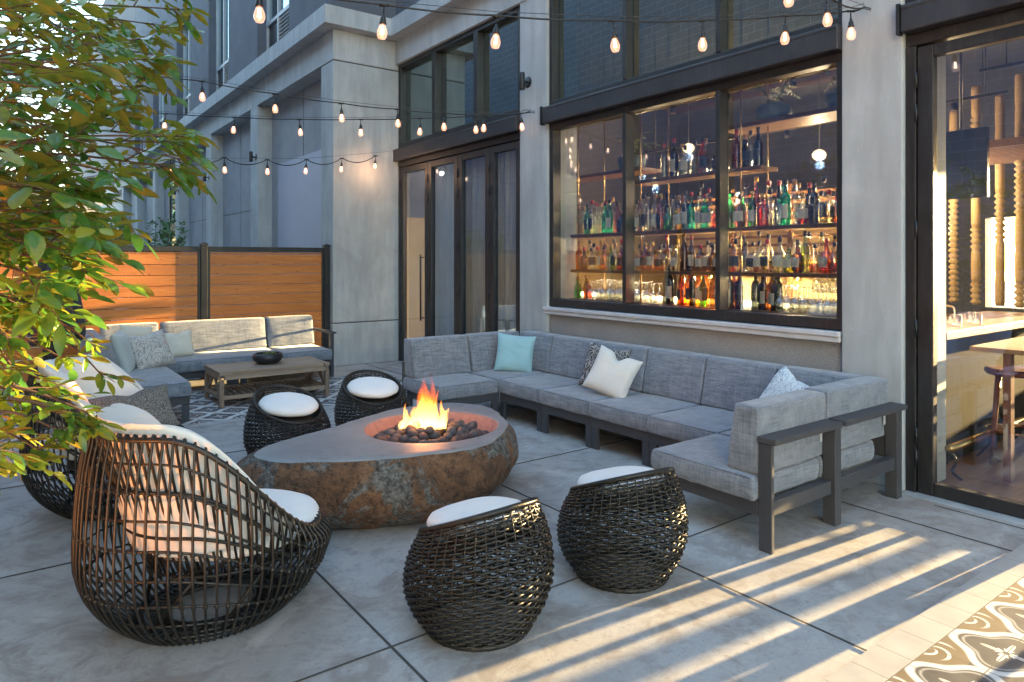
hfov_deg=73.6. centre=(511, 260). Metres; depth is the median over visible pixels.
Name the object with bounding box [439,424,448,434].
lava stone
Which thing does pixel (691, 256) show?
bottle
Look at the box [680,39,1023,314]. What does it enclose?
back wall
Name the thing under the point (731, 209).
bottle
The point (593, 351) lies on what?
throw pillow
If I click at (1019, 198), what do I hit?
macrame strand
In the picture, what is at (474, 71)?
transom window
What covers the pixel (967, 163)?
television
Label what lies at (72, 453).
lounge chair
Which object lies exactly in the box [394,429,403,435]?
lava stone
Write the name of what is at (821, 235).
bottle
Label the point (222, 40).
window
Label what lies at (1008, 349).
table
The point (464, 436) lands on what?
lava stone
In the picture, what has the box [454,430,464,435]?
lava stone
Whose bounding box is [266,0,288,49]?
window
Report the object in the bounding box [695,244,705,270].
bottle
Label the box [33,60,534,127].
string lights
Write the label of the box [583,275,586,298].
bottle
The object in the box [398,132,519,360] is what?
folding door
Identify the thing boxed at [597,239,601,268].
bottle
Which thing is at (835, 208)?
bottle
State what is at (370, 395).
wicker pouf
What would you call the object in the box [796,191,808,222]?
bottle
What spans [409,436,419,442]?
lava stone
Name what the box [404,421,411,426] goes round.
lava stone
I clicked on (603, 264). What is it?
bottle
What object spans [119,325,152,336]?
throw pillow
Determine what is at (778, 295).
bottle
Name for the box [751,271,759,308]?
bottle
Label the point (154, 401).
throw pillow
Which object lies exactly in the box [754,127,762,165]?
bottle
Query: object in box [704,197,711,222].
bottle
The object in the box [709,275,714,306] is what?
bottle
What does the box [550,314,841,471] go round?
stucco wall
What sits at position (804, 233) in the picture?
bottle
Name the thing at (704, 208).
bottle
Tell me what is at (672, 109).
track light
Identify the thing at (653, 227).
bottle
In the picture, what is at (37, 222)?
magnolia tree
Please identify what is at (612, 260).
bottle
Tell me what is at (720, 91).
bar window
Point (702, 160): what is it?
bottle
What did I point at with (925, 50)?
glass door
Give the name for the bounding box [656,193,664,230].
bottle
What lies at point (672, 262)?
bottle
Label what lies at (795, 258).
bottle
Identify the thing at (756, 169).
shelf
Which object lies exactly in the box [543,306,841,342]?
window sill
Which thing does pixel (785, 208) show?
bottle
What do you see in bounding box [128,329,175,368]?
throw pillow
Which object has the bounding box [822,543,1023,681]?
tiled paving border
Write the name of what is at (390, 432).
lava stone
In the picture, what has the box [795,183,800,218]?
bottle
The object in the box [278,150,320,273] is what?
blank wall panel
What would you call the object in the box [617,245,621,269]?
bottle
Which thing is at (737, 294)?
bottle
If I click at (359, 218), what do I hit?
corner pillar
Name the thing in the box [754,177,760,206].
bottle
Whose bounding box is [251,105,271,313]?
column
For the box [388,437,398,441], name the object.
lava stone
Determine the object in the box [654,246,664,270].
bottle
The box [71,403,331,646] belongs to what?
lounge chair
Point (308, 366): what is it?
coffee table
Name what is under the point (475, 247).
curtain
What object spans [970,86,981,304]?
macrame strand
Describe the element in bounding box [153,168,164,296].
column
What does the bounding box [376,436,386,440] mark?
lava stone
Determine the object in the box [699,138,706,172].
bottle
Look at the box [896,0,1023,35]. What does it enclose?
lintel beam
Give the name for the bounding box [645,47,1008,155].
track light
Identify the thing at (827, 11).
string lights
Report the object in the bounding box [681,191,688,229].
bottle
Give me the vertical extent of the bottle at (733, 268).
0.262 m
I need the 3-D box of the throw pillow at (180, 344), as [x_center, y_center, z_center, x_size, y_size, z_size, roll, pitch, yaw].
[-4.133,1.045,8.485,0.341,0.341,0.146,-7,-17,-32]
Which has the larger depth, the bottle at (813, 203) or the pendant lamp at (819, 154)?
the pendant lamp at (819, 154)
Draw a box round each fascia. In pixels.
[105,38,321,198]
[395,0,524,64]
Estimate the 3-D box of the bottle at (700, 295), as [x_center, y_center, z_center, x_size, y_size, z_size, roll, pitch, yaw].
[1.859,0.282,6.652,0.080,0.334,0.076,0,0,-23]
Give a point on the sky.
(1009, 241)
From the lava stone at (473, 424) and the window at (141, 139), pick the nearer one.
the lava stone at (473, 424)
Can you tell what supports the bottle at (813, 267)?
on the shelf at (805, 275)
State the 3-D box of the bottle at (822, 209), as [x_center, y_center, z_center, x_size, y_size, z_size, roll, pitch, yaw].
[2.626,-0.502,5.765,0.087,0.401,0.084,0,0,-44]
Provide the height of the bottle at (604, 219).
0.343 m
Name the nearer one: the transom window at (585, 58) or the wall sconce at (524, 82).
the transom window at (585, 58)
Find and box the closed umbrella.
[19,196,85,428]
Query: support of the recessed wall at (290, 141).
on the patio ground
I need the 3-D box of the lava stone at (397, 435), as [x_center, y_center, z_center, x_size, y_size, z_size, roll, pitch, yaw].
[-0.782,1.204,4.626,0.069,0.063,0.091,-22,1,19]
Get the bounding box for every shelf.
[571,223,836,237]
[571,269,836,277]
[577,167,661,183]
[634,165,777,185]
[729,106,836,135]
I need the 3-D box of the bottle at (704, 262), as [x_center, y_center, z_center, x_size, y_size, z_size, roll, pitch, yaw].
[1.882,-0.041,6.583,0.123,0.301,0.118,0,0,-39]
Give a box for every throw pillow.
[87,383,179,424]
[110,330,135,372]
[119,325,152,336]
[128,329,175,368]
[164,329,194,356]
[493,333,535,371]
[578,341,631,384]
[582,345,642,397]
[760,366,809,397]
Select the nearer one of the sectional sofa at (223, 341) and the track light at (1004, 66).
the track light at (1004, 66)
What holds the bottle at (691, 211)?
on the shelf at (754, 229)
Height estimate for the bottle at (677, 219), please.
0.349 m
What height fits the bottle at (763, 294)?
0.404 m
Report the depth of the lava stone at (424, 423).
4.84 m
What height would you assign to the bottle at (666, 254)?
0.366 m
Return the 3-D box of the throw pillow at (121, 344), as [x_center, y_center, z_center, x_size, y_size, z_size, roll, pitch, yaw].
[-4.203,1.000,7.401,0.169,0.473,0.473,-19,7,-20]
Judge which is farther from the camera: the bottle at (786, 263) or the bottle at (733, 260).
the bottle at (733, 260)
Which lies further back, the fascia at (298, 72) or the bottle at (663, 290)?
the fascia at (298, 72)
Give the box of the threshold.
[902,490,1023,525]
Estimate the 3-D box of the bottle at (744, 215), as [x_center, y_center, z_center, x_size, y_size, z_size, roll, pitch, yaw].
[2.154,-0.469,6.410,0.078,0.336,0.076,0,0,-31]
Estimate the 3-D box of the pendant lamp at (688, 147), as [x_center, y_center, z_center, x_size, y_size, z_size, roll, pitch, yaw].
[2.220,-2.295,8.605,0.150,1.890,0.150,0,0,-36]
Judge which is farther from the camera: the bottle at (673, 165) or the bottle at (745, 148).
the bottle at (673, 165)
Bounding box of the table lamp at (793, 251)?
[791,242,803,280]
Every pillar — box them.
[321,29,398,366]
[520,0,576,334]
[842,0,945,490]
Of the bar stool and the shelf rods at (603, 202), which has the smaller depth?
the bar stool
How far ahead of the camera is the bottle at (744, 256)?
6.38 m
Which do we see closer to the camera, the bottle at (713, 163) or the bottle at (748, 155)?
the bottle at (748, 155)
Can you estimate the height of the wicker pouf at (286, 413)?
0.594 m
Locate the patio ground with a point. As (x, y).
(860, 576)
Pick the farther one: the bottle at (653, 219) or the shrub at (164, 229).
the shrub at (164, 229)
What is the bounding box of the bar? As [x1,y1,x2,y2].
[946,311,1023,460]
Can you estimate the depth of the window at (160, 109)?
22.79 m
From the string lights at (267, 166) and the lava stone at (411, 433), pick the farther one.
the string lights at (267, 166)
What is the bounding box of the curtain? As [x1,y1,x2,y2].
[435,150,515,335]
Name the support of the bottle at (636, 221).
on the shelf at (754, 229)
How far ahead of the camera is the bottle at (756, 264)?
6.07 m
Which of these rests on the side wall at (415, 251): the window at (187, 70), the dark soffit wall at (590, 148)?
the dark soffit wall at (590, 148)
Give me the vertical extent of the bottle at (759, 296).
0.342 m
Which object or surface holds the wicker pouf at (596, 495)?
on the patio ground
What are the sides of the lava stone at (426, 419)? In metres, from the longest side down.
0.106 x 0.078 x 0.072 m
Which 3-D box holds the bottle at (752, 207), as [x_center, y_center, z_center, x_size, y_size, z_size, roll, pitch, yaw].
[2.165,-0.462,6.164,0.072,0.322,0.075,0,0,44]
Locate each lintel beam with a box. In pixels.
[393,115,519,161]
[540,24,841,125]
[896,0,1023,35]
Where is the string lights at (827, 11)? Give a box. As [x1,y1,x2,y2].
[783,0,870,26]
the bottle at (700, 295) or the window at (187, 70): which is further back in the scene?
the window at (187, 70)
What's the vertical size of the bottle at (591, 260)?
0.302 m
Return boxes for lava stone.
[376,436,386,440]
[384,429,394,436]
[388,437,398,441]
[392,433,400,440]
[394,424,405,429]
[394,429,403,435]
[399,434,409,442]
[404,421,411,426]
[405,425,415,433]
[407,429,417,437]
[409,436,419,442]
[411,421,420,428]
[415,427,425,434]
[418,432,428,439]
[419,418,430,425]
[420,420,428,427]
[425,426,433,434]
[427,439,438,442]
[428,429,439,439]
[429,418,438,427]
[437,437,448,442]
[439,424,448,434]
[443,432,453,439]
[446,426,455,435]
[449,420,462,429]
[451,435,461,441]
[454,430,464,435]
[457,427,465,432]
[461,434,469,439]
[466,421,476,428]
[468,431,477,437]
[472,429,482,436]
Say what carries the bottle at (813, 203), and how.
on the shelf at (754, 229)
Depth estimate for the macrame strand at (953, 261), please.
8.05 m
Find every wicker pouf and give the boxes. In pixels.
[243,384,330,454]
[334,369,408,425]
[402,496,554,652]
[556,466,688,593]
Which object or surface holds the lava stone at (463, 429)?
on the lava stone
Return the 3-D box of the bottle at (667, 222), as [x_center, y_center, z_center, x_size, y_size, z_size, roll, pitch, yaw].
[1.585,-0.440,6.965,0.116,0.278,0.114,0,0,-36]
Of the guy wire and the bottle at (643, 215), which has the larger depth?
the guy wire
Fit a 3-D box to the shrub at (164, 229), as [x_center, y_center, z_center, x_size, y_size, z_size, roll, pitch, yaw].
[-5.922,0.434,11.248,1.104,2.338,1.033,0,0,-36]
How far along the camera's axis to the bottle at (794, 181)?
5.84 m
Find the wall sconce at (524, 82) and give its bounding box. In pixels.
[519,72,531,89]
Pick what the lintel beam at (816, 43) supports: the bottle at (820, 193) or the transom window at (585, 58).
the transom window at (585, 58)
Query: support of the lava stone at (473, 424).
in the fire pit
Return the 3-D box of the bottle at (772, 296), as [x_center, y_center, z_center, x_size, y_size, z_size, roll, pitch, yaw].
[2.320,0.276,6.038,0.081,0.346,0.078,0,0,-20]
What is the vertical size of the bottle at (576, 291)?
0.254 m
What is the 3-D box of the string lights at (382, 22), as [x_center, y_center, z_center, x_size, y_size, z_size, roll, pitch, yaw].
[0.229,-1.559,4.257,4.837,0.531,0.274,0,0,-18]
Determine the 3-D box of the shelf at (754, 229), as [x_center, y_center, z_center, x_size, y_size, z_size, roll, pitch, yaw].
[1.810,-0.282,6.779,0.270,0.035,3.850,0,0,-36]
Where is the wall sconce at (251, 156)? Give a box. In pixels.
[249,151,256,161]
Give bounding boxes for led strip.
[582,292,836,310]
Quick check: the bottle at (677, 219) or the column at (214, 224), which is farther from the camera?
the column at (214, 224)
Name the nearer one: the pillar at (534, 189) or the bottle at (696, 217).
the bottle at (696, 217)
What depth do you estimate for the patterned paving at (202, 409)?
7.45 m
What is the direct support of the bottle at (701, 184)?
on the shelf at (754, 229)
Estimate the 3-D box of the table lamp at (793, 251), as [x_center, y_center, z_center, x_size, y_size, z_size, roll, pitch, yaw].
[4.129,0.020,9.891,0.180,0.560,0.177,0,0,-36]
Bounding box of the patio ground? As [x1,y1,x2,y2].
[0,276,1023,681]
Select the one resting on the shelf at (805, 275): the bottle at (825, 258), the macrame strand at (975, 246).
the bottle at (825, 258)
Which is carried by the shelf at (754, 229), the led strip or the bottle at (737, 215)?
the bottle at (737, 215)
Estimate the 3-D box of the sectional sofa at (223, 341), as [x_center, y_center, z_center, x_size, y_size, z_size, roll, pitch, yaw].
[-3.357,1.197,8.157,2.952,0.807,2.542,0,0,-36]
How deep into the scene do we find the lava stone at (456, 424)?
4.83 m
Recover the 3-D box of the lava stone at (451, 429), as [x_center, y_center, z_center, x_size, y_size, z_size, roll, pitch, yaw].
[-0.414,1.168,4.676,0.070,0.065,0.096,-19,7,4]
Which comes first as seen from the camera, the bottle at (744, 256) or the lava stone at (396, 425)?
the lava stone at (396, 425)
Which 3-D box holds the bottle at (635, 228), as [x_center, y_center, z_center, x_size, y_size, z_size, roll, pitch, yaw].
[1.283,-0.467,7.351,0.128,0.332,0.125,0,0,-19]
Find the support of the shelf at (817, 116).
attached to the shelf rods at (741, 191)
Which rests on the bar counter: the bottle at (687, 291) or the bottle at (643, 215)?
the bottle at (687, 291)
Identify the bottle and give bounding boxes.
[575,277,581,297]
[576,241,581,268]
[579,247,588,268]
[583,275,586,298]
[584,204,590,233]
[585,279,591,298]
[588,200,593,228]
[588,243,598,269]
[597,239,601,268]
[600,246,608,269]
[601,244,610,268]
[602,203,606,232]
[606,199,612,232]
[606,244,616,269]
[610,243,617,268]
[617,210,621,232]
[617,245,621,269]
[634,200,638,226]
[634,212,637,231]
[634,244,639,269]
[636,196,643,231]
[639,194,647,230]
[640,243,650,270]
[647,241,657,270]
[651,193,656,224]
[651,204,657,230]
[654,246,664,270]
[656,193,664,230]
[662,203,673,229]
[662,266,667,303]
[663,235,669,270]
[664,192,670,213]
[665,264,673,303]
[669,138,677,175]
[670,245,677,269]
[673,200,680,229]
[675,195,681,224]
[677,270,681,304]
[679,145,691,169]
[679,275,684,304]
[680,234,687,270]
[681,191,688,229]
[685,275,690,305]
[688,192,694,228]
[688,235,695,270]
[689,275,695,305]
[694,191,699,222]
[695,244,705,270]
[695,275,701,305]
[698,182,703,222]
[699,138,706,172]
[699,138,710,167]
[699,275,702,305]
[701,194,708,228]
[701,240,709,269]
[702,270,708,306]
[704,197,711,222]
[707,244,714,271]
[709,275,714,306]
[712,155,714,170]
[729,189,733,227]
[729,234,735,271]
[729,239,739,271]
[729,244,735,270]
[729,267,733,308]
[732,129,739,167]
[733,194,746,226]
[734,266,743,308]
[738,192,745,226]
[742,134,752,166]
[742,235,747,271]
[746,131,752,161]
[746,242,758,266]
[748,191,756,226]
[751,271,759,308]
[752,241,764,270]
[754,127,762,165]
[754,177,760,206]
[754,231,763,256]
[756,193,769,225]
[758,277,761,309]
[760,239,773,272]
[760,266,767,309]
[767,270,773,309]
[770,272,775,310]
[772,237,786,271]
[774,269,782,311]
[775,180,781,224]
[780,179,790,224]
[782,243,792,272]
[787,232,793,258]
[790,179,798,194]
[790,240,804,272]
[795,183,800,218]
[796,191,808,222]
[800,231,809,272]
[804,182,811,223]
[804,232,813,272]
[808,244,819,272]
[809,180,818,223]
[813,191,828,221]
[817,232,823,262]
[818,238,834,272]
[819,177,826,216]
[829,242,836,273]
[830,188,836,221]
[834,193,836,222]
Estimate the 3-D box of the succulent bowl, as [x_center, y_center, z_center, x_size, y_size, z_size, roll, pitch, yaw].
[-2.870,1.144,8.038,0.344,0.136,0.344,0,0,-36]
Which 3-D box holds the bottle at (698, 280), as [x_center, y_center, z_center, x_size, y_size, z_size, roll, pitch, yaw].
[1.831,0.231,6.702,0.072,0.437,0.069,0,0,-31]
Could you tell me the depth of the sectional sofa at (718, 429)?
5.01 m
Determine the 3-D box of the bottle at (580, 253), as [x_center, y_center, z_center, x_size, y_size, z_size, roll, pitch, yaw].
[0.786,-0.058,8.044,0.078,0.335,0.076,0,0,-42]
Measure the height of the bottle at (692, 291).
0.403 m
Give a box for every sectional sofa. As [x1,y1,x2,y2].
[77,315,336,421]
[402,330,907,554]
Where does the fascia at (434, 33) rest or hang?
attached to the ledge
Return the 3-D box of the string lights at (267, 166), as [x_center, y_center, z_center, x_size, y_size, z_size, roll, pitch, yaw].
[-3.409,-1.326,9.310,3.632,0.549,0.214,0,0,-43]
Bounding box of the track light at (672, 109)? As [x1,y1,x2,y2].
[605,67,836,121]
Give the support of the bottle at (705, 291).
on the bar counter
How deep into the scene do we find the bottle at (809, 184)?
5.87 m
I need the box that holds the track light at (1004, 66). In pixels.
[979,42,1023,72]
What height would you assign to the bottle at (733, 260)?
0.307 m
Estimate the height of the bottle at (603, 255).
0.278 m
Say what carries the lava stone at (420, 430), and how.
on the lava stone
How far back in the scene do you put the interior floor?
5.11 m
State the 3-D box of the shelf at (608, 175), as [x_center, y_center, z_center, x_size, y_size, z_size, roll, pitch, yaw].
[1.112,-1.000,8.127,0.350,0.040,1.450,0,0,-36]
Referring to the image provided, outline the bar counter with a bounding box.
[569,296,836,316]
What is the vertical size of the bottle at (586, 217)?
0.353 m
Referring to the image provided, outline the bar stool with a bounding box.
[984,366,1023,464]
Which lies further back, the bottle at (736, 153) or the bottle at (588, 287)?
the bottle at (588, 287)
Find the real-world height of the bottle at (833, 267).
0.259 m
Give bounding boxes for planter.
[616,131,659,168]
[746,78,806,119]
[817,69,836,106]
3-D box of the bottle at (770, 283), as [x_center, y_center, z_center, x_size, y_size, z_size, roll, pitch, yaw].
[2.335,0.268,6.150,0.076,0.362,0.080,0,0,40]
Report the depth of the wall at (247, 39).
17.08 m
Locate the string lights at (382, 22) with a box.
[255,0,870,50]
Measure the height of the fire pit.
0.452 m
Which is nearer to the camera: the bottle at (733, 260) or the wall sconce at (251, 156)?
the bottle at (733, 260)
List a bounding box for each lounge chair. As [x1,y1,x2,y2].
[19,355,186,520]
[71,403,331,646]
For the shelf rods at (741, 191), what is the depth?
6.21 m
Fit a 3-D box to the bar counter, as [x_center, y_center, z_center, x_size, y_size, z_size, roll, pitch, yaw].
[1.821,0.475,6.941,0.520,0.050,4.100,0,0,-36]
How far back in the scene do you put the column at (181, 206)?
19.56 m
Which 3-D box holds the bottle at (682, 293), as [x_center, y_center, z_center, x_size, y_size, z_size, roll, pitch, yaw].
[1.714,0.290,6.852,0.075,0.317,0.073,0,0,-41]
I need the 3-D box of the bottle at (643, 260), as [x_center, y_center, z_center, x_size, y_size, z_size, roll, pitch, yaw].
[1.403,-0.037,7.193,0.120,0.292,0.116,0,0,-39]
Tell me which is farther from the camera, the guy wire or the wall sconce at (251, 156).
the wall sconce at (251, 156)
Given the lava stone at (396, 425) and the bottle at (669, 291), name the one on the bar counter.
the bottle at (669, 291)
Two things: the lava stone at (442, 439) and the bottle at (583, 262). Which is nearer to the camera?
the lava stone at (442, 439)
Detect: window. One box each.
[140,82,142,151]
[159,75,162,127]
[169,162,174,244]
[183,18,190,116]
[216,0,228,90]
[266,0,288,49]
[398,5,519,147]
[549,0,841,104]
[549,52,841,329]
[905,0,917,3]
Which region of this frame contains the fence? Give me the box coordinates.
[0,242,330,394]
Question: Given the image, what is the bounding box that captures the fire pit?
[236,403,518,528]
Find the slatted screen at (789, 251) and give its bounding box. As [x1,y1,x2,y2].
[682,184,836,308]
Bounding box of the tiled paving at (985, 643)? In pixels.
[886,577,1023,681]
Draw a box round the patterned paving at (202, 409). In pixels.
[0,373,406,446]
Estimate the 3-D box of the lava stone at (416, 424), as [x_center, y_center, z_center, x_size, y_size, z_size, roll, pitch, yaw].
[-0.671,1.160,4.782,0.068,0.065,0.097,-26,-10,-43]
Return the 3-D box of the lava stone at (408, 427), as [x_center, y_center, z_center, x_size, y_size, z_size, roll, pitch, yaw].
[-0.698,1.172,4.711,0.078,0.072,0.106,-7,12,-13]
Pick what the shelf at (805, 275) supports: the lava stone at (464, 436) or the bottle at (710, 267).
the bottle at (710, 267)
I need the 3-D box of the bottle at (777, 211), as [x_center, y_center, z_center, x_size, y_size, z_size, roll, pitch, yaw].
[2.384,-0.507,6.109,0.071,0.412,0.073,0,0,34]
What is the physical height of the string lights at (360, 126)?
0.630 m
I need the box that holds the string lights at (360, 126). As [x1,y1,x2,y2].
[34,100,533,135]
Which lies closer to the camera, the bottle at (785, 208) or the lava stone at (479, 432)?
the lava stone at (479, 432)
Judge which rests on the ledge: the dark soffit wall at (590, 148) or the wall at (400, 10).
the wall at (400, 10)
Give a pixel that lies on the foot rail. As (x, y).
(951, 448)
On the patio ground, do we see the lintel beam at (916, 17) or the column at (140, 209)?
the column at (140, 209)
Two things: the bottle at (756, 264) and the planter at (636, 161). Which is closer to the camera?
the bottle at (756, 264)
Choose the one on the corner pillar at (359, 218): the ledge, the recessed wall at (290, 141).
the ledge
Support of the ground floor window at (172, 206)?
attached to the recessed wall at (290, 141)
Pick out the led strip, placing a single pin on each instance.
(747, 303)
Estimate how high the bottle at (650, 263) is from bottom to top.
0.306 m
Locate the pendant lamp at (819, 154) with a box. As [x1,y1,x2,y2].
[812,72,825,158]
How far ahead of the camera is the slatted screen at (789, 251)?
10.32 m
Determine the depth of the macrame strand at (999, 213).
7.46 m
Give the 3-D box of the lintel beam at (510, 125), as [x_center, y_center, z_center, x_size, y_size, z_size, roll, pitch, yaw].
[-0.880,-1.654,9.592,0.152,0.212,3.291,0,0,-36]
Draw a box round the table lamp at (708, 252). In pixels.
[706,245,711,278]
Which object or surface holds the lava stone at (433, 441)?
in the fire pit
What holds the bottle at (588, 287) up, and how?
on the bar counter
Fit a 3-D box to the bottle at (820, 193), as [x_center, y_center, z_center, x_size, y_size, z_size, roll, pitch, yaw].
[2.557,-0.438,5.664,0.120,0.274,0.124,0,0,39]
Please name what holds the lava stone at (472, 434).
in the fire pit
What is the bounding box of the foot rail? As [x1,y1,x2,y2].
[945,416,1023,479]
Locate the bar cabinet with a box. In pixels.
[580,308,841,330]
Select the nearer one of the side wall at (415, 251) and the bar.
the bar
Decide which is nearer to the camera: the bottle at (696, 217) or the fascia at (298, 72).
the bottle at (696, 217)
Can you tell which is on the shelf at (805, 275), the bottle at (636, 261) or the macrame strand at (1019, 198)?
the bottle at (636, 261)
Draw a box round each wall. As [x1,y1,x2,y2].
[73,0,395,189]
[99,79,320,339]
[396,0,419,14]
[407,109,679,227]
[407,217,676,337]
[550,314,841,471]
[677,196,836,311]
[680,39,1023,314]
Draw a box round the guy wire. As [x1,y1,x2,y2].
[136,151,389,159]
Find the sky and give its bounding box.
[0,0,1014,281]
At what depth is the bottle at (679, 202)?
7.01 m
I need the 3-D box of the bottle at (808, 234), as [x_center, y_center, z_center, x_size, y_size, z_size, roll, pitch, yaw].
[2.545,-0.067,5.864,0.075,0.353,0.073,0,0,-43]
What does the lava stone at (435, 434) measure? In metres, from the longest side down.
0.106 x 0.080 x 0.074 m
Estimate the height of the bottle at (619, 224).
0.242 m
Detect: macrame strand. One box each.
[948,111,958,302]
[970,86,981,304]
[994,95,1005,305]
[1014,73,1023,307]
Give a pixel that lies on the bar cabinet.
(712, 319)
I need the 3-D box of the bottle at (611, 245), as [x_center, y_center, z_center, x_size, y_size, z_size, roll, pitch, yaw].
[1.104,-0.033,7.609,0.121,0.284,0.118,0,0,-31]
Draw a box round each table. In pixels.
[204,356,329,407]
[970,336,1023,482]
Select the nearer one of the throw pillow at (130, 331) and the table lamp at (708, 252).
the throw pillow at (130, 331)
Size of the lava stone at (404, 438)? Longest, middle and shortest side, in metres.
0.106 x 0.075 x 0.072 m
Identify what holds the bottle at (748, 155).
on the shelf at (756, 169)
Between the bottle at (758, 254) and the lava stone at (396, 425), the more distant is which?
the bottle at (758, 254)
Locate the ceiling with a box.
[660,38,1023,112]
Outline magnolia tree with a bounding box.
[0,0,219,490]
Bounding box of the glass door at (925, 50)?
[906,7,1023,518]
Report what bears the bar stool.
on the interior floor
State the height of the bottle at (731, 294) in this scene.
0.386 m
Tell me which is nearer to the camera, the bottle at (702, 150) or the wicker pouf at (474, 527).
the wicker pouf at (474, 527)
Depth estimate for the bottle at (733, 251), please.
6.47 m
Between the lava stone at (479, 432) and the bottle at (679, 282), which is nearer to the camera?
the lava stone at (479, 432)
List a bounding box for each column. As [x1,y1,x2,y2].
[122,188,130,297]
[135,179,145,251]
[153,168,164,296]
[175,156,188,306]
[206,134,222,315]
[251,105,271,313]
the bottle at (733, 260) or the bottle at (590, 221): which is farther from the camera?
the bottle at (590, 221)
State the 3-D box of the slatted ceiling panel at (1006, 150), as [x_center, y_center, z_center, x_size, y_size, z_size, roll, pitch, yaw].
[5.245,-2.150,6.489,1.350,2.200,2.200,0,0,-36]
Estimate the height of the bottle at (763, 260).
0.297 m
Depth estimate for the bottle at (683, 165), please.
6.82 m
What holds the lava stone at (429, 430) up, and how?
on the lava stone at (435, 434)
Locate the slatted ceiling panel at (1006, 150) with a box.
[982,47,1023,164]
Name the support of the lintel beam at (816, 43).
attached to the pillar at (874, 198)
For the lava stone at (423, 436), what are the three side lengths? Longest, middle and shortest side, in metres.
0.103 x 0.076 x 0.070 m
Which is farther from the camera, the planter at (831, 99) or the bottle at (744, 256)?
the bottle at (744, 256)
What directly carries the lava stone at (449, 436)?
on the lava stone
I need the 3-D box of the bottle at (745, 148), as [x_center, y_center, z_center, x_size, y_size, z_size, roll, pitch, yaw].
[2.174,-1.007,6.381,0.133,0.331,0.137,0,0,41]
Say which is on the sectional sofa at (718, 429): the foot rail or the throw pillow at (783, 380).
the throw pillow at (783, 380)
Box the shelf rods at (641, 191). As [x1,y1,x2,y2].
[640,106,668,302]
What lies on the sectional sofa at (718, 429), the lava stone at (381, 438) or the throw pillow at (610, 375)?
the throw pillow at (610, 375)
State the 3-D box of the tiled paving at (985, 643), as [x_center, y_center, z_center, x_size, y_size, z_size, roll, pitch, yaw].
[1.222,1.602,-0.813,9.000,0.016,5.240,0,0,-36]
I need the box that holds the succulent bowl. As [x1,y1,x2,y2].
[252,351,282,363]
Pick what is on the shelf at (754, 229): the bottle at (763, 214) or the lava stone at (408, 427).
the bottle at (763, 214)
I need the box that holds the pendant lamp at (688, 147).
[685,102,694,152]
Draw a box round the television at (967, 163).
[946,52,988,199]
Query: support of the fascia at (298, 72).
attached to the ledge
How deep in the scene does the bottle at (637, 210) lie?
7.41 m
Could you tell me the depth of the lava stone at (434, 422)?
4.88 m
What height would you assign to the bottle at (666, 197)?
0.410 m
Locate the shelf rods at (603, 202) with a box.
[578,121,604,298]
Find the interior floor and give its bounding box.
[940,431,1023,501]
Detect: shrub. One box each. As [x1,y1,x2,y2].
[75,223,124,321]
[122,217,189,319]
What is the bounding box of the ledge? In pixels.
[76,0,468,212]
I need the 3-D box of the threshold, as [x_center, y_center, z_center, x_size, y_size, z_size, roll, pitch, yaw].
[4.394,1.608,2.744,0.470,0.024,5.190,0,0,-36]
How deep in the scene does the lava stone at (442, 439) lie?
4.54 m
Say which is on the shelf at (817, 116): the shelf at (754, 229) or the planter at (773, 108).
the planter at (773, 108)
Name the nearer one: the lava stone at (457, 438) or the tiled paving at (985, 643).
the tiled paving at (985, 643)
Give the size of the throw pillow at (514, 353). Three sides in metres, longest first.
0.416 x 0.416 x 0.158 m
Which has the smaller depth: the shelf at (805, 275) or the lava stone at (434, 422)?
the lava stone at (434, 422)
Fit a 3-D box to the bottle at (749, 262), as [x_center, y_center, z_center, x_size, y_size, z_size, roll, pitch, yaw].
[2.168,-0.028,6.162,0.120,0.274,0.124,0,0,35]
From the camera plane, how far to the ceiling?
13.19 m
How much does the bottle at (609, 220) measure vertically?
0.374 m
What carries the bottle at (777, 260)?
on the shelf at (805, 275)
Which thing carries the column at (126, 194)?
on the patio ground
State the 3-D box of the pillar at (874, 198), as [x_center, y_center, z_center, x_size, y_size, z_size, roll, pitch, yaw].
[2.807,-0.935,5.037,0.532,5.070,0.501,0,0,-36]
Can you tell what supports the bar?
on the interior floor
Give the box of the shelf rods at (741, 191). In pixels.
[740,82,768,309]
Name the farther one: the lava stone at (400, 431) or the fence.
the fence
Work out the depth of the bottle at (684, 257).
6.75 m
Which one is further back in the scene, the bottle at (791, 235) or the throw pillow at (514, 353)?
the throw pillow at (514, 353)
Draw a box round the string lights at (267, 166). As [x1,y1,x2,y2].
[122,155,377,171]

